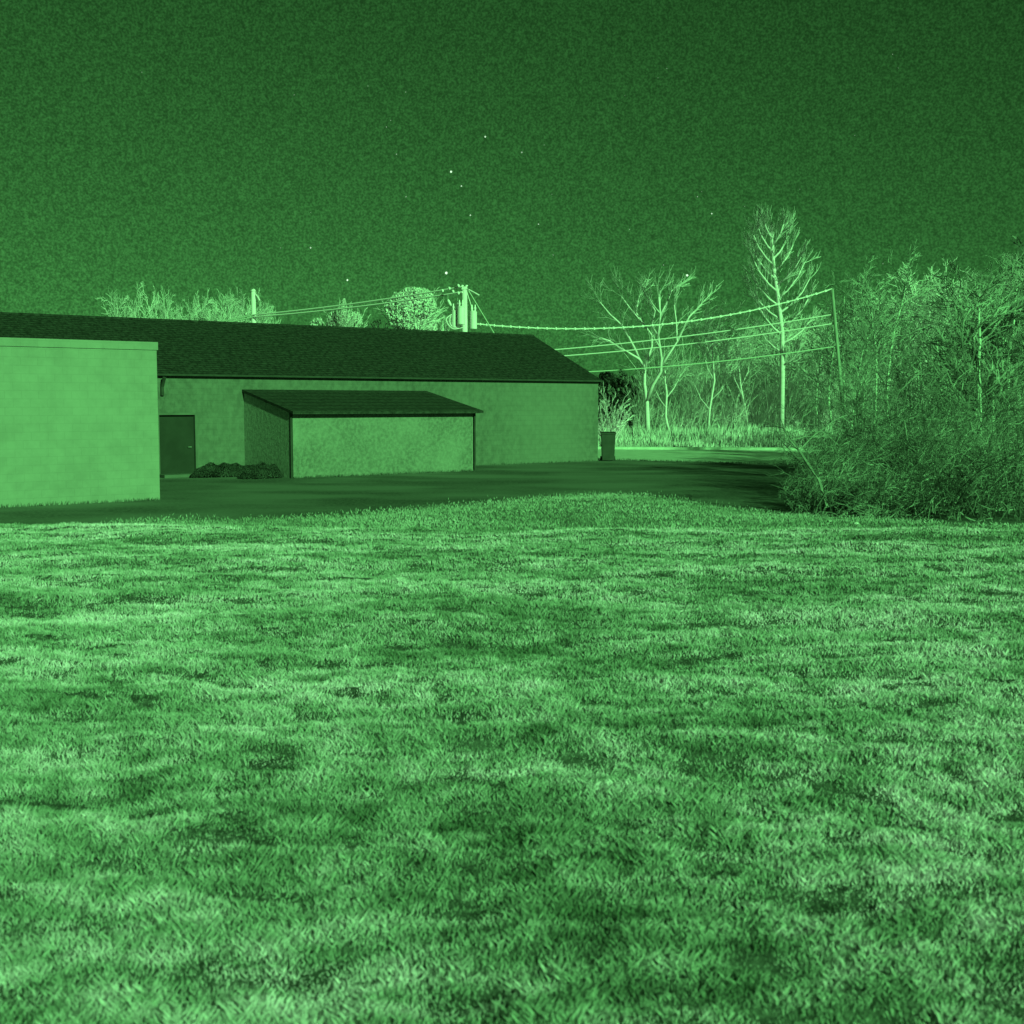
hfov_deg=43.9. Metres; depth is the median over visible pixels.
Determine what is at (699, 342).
power line
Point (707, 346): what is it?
bare tree
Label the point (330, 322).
leafy tree
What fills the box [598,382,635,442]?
bare shrub
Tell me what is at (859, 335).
bare tree
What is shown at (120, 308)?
bare tree
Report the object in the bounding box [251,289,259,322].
utility pole
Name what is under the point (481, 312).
guy wire
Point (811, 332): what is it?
bare tree
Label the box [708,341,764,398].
bare tree
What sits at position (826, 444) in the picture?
bramble thicket
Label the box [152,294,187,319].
bare tree
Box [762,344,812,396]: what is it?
bare tree
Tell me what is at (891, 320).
bare tree
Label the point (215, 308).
bare tree
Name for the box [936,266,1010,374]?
bare tree
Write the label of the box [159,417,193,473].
door
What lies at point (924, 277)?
bare tree
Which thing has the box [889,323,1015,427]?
bare tree
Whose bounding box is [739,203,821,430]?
bare tree
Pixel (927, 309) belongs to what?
bare tree
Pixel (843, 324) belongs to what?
bare tree
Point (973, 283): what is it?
bare tree
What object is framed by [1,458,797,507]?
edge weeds
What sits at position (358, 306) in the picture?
power line
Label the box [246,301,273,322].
bare tree
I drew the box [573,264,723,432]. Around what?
bare tree
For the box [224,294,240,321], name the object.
bare tree
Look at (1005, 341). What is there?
bare tree
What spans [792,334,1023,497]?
bramble thicket
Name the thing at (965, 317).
bare tree
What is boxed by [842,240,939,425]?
bare tree
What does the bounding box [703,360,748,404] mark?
bare tree
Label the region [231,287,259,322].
bare tree
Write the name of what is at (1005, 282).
bare tree
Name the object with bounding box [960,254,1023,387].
bare tree
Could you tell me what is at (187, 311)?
bare tree
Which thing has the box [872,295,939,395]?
bare tree
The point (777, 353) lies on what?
bare tree
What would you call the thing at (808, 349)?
bare tree
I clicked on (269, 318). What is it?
bare tree
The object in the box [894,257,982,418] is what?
bare tree
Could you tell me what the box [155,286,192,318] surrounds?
bare tree
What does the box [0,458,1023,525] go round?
parking lot
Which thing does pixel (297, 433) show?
lean to shed
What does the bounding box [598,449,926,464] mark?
lawn strip
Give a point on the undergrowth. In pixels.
(687, 411)
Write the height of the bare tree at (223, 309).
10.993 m
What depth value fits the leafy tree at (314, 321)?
75.18 m
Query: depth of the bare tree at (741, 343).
101.44 m
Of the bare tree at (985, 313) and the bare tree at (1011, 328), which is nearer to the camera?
the bare tree at (1011, 328)
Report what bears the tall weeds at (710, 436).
on the ground
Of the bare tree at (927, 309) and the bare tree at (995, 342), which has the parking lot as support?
the bare tree at (995, 342)
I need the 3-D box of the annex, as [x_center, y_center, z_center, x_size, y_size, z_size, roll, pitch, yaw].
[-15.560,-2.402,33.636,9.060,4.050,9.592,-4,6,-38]
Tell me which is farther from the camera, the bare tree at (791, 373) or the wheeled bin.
the bare tree at (791, 373)
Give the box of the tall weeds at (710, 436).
[598,420,1023,447]
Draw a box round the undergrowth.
[598,304,1022,432]
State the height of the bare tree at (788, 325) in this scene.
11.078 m
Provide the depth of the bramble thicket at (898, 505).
28.09 m
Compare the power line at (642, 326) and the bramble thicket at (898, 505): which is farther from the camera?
the power line at (642, 326)
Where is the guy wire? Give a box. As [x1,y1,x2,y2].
[468,290,493,332]
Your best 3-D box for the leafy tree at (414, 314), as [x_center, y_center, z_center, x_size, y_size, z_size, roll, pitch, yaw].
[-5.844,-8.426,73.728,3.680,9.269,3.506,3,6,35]
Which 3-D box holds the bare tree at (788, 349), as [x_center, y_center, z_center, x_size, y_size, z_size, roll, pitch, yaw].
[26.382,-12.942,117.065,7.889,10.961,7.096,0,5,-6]
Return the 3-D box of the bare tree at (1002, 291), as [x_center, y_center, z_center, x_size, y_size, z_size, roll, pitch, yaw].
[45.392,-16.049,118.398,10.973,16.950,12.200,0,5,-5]
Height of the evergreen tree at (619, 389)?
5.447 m
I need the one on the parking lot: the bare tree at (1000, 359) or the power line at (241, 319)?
the bare tree at (1000, 359)
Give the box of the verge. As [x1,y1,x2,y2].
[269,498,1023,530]
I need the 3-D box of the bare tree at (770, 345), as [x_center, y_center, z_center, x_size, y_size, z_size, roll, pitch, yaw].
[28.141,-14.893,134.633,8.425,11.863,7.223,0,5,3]
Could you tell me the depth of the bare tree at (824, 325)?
137.85 m
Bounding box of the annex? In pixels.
[0,337,159,507]
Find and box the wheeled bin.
[600,432,615,459]
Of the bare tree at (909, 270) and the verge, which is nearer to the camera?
the verge
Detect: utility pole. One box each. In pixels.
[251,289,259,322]
[441,284,478,331]
[831,289,845,438]
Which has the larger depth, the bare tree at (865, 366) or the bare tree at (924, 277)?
the bare tree at (924, 277)
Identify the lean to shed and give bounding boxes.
[242,390,483,477]
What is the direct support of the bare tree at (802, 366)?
on the ground
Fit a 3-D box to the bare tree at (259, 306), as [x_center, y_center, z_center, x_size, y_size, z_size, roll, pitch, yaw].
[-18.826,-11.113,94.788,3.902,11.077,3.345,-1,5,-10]
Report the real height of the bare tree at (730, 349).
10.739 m
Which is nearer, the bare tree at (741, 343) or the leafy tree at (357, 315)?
the leafy tree at (357, 315)
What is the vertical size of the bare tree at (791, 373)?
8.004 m
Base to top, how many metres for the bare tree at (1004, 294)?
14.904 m
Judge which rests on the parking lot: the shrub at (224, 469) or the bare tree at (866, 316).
the shrub at (224, 469)
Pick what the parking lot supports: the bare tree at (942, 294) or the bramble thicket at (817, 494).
the bramble thicket at (817, 494)
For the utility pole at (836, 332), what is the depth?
73.36 m
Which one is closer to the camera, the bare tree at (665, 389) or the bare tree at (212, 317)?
the bare tree at (212, 317)
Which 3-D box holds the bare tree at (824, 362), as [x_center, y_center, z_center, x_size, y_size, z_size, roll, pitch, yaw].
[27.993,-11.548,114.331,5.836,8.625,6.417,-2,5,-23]
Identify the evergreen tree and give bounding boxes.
[598,369,641,422]
[601,370,643,428]
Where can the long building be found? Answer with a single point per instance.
(534, 398)
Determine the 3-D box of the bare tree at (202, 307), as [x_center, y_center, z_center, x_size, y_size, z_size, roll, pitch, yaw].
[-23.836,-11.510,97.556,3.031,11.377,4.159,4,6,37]
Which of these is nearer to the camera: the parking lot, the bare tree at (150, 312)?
the parking lot
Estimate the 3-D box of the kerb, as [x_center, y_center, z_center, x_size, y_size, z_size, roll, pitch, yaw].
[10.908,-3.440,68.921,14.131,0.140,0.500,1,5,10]
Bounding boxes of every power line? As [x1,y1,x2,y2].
[223,314,252,321]
[229,316,252,321]
[253,286,462,315]
[253,291,462,317]
[477,288,831,329]
[555,314,832,349]
[564,323,833,355]
[589,345,840,371]
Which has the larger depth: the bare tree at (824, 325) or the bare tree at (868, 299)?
the bare tree at (824, 325)
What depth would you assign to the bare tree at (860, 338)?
114.31 m
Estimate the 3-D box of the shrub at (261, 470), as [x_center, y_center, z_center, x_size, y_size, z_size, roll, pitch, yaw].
[-8.335,-1.391,42.340,1.560,0.588,0.773,-4,6,-37]
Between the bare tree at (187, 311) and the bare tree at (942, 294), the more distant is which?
the bare tree at (187, 311)
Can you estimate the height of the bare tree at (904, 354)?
5.018 m
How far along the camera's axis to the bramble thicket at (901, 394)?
43.02 m
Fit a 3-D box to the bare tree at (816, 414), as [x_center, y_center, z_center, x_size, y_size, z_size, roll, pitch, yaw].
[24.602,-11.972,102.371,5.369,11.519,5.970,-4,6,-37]
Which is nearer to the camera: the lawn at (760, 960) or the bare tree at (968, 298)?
the lawn at (760, 960)
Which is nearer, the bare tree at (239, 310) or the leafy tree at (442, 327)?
the leafy tree at (442, 327)
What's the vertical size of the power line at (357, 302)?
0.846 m
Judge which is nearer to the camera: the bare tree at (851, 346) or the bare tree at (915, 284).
the bare tree at (851, 346)
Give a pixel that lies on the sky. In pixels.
(187, 147)
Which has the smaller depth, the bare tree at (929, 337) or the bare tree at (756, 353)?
the bare tree at (929, 337)
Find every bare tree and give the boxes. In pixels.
[96,287,135,316]
[127,281,161,317]
[127,286,161,318]
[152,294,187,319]
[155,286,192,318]
[174,300,203,319]
[179,295,199,319]
[188,296,218,320]
[193,288,223,320]
[204,294,240,321]
[212,289,244,320]
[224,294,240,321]
[226,298,250,321]
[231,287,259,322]
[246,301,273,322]
[247,288,275,322]
[247,303,280,323]
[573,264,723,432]
[638,335,690,430]
[643,365,694,408]
[656,295,747,425]
[681,369,719,402]
[703,327,752,386]
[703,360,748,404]
[708,299,774,421]
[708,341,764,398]
[710,333,766,378]
[716,323,787,396]
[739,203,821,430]
[739,320,811,388]
[747,318,811,397]
[750,315,794,369]
[750,341,809,400]
[752,314,811,385]
[755,314,833,388]
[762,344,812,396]
[776,348,824,394]
[784,315,845,390]
[785,316,849,397]
[785,320,857,397]
[786,292,852,428]
[788,295,862,428]
[797,311,841,383]
[797,339,860,398]
[802,270,894,425]
[812,350,892,445]
[816,253,903,423]
[821,311,881,427]
[823,296,919,389]
[825,375,875,444]
[827,381,873,434]
[833,310,895,383]
[834,305,896,386]
[839,269,931,423]
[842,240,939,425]
[842,287,922,388]
[870,261,957,374]
[872,284,967,398]
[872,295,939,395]
[873,336,974,435]
[875,262,974,391]
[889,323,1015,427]
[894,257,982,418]
[898,253,1023,435]
[898,283,1023,422]
[903,277,992,369]
[909,265,1023,454]
[909,273,1023,464]
[911,289,1023,434]
[923,252,1023,427]
[927,270,1023,386]
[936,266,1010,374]
[960,253,1023,376]
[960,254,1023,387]
[960,288,1023,412]
[961,270,1023,393]
[967,308,1023,379]
[973,251,1023,360]
[981,236,1023,336]
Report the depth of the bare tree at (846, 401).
64.92 m
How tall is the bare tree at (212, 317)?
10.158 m
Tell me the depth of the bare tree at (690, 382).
118.54 m
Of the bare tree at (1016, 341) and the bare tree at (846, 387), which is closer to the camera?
the bare tree at (1016, 341)
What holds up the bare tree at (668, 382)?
on the ground
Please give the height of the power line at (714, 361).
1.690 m
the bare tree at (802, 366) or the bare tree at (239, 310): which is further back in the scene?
the bare tree at (802, 366)
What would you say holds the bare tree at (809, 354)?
on the ground
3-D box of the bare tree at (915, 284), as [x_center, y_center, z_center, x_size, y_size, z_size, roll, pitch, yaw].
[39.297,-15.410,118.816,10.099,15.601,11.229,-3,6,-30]
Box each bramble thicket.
[753,401,917,513]
[764,372,984,495]
[769,314,1023,479]
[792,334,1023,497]
[817,450,1002,521]
[837,379,1023,521]
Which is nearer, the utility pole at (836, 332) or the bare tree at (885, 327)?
the utility pole at (836, 332)
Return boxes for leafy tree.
[310,318,322,325]
[320,310,348,325]
[323,298,367,326]
[348,310,370,327]
[367,320,387,327]
[374,286,447,330]
[437,313,450,330]
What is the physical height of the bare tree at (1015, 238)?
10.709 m
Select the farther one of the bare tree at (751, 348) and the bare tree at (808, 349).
the bare tree at (751, 348)
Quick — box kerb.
[598,446,845,450]
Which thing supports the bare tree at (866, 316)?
on the ground
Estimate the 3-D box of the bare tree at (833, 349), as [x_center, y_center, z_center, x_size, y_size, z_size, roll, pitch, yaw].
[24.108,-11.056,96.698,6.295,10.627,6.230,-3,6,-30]
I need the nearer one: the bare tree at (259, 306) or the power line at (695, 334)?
the power line at (695, 334)
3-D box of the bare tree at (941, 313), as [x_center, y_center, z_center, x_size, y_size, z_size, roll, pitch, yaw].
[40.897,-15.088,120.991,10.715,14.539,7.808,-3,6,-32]
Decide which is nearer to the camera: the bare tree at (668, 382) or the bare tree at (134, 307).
the bare tree at (134, 307)
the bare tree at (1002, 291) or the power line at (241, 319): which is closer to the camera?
the power line at (241, 319)
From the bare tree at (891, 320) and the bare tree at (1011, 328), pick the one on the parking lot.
the bare tree at (1011, 328)
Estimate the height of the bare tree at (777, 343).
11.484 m
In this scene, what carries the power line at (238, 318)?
attached to the utility pole at (254, 295)
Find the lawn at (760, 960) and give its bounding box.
[0,524,1023,1023]
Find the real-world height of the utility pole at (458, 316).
8.414 m
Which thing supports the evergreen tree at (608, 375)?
on the ground
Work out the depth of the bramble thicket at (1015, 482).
27.20 m
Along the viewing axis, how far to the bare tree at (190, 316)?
87.11 m
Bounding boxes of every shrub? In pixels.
[191,462,247,477]
[240,462,283,478]
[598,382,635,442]
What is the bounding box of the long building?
[0,312,603,477]
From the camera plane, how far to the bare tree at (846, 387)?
52.51 m
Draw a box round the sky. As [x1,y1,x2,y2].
[0,0,1023,401]
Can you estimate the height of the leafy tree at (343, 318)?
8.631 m

